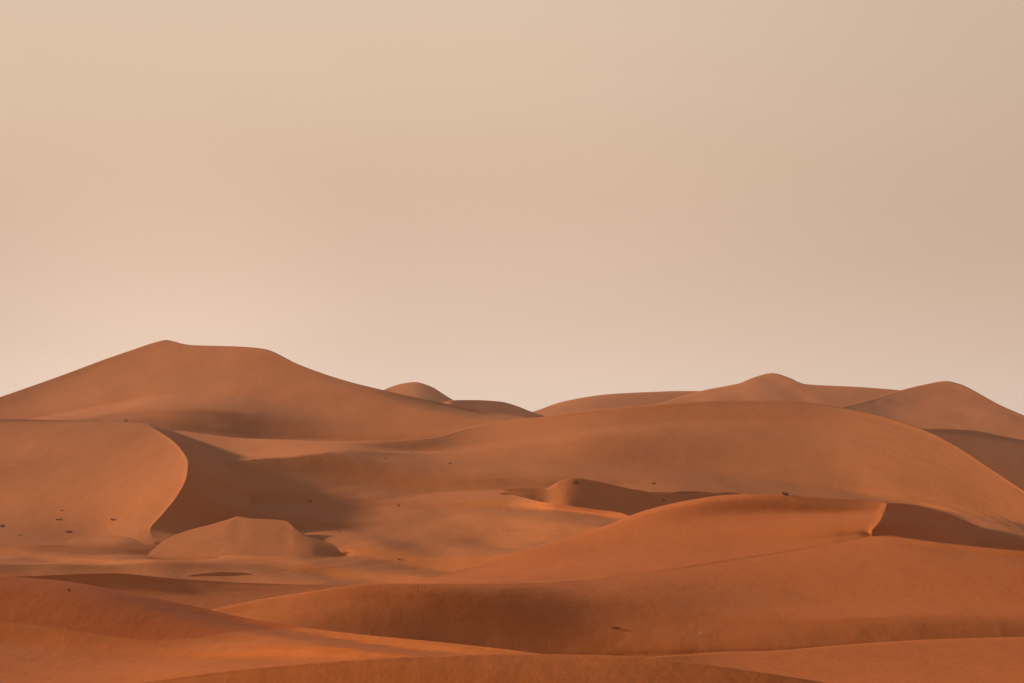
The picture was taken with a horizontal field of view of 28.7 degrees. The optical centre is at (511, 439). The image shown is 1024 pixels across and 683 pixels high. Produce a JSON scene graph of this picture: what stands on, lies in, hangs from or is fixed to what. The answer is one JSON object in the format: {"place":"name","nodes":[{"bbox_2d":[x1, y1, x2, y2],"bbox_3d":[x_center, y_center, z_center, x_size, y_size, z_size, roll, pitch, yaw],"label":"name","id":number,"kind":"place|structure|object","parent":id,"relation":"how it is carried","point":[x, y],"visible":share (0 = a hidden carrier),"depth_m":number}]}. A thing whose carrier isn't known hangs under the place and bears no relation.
{"place":"outdoors","nodes":[
{"label":"outdoors","id":0,"kind":"place"},
{"bbox_2d":[0,419,251,550],"bbox_3d":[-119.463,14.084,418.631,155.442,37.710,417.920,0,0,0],"label":"sand dune","id":1,"kind":"structure","parent":0,"point":[151,486],"depth_m":330.53},
{"bbox_2d":[0,573,353,609],"bbox_3d":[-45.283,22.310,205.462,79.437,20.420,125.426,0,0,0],"label":"sand dune","id":2,"kind":"structure","parent":0,"point":[209,595],"depth_m":191.91},
{"bbox_2d":[148,517,342,560],"bbox_3d":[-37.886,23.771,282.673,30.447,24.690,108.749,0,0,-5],"label":"sand dune","id":3,"kind":"structure","parent":0,"point":[239,535],"depth_m":270.29},
{"bbox_2d":[0,340,527,440],"bbox_3d":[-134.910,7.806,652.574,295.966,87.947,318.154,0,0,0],"label":"sand dune","id":4,"kind":"structure","parent":0,"point":[242,392],"depth_m":623.17},
{"bbox_2d":[0,576,539,682],"bbox_3d":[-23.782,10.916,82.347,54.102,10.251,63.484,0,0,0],"label":"sand dune","id":5,"kind":"structure","parent":0,"point":[53,631],"depth_m":81.14},
{"bbox_2d":[384,382,451,402],"bbox_3d":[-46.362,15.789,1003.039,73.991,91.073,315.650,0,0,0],"label":"sand dune","id":6,"kind":"structure","parent":0,"point":[420,390],"depth_m":993.94},
{"bbox_2d":[136,654,826,682],"bbox_3d":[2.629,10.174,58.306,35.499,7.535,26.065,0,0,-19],"label":"sand dune","id":7,"kind":"structure","parent":0,"point":[523,668],"depth_m":58.41},
{"bbox_2d":[443,400,544,417],"bbox_3d":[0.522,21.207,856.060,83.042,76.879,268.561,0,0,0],"label":"sand dune","id":8,"kind":"structure","parent":0,"point":[499,407],"depth_m":851.26},
{"bbox_2d":[0,401,1023,584],"bbox_3d":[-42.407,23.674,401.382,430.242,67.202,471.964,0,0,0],"label":"sand dune","id":9,"kind":"structure","parent":0,"point":[445,517],"depth_m":396.59},
{"bbox_2d":[189,572,249,575],"bbox_3d":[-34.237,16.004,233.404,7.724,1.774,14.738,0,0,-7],"label":"sand drift","id":10,"kind":"object","parent":9,"relation":"on","point":[220,574],"visible":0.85,"depth_m":228.71},
{"bbox_2d":[0,0,1023,414],"label":"sky","id":11,"kind":"structure","parent":0,"point":[530,205]},
{"bbox_2d":[500,494,627,532],"bbox_3d":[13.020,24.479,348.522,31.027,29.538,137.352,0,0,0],"label":"sand dune","id":12,"kind":"structure","parent":0,"point":[554,517],"depth_m":327.85},
{"bbox_2d":[500,478,729,515],"bbox_3d":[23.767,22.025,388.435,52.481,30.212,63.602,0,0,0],"label":"sand dune","id":13,"kind":"structure","parent":0,"point":[586,493],"depth_m":361.37},
{"bbox_2d":[533,391,697,415],"bbox_3d":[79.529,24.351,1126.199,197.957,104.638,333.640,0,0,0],"label":"sand dune","id":14,"kind":"structure","parent":0,"point":[605,401],"depth_m":1125.46},
{"bbox_2d":[213,494,1023,657],"bbox_3d":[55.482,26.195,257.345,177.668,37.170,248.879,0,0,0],"label":"sand dune","id":15,"kind":"structure","parent":0,"point":[743,572],"depth_m":207.13},
{"bbox_2d":[658,373,899,406],"bbox_3d":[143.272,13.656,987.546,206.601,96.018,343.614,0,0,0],"label":"sand dune","id":16,"kind":"structure","parent":0,"point":[771,387],"depth_m":972.51},
{"bbox_2d":[644,637,1023,682],"bbox_3d":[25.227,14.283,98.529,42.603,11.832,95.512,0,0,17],"label":"sand dune","id":17,"kind":"structure","parent":0,"point":[981,660],"depth_m":96.92},
{"bbox_2d":[840,381,1023,439],"bbox_3d":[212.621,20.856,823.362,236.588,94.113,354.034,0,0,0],"label":"sand dune","id":18,"kind":"structure","parent":0,"point":[944,405],"depth_m":815.78},
{"bbox_2d":[924,429,1023,489],"bbox_3d":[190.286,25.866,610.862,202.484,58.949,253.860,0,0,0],"label":"sand dune","id":19,"kind":"structure","parent":0,"point":[1003,456],"depth_m":612.59}
]}

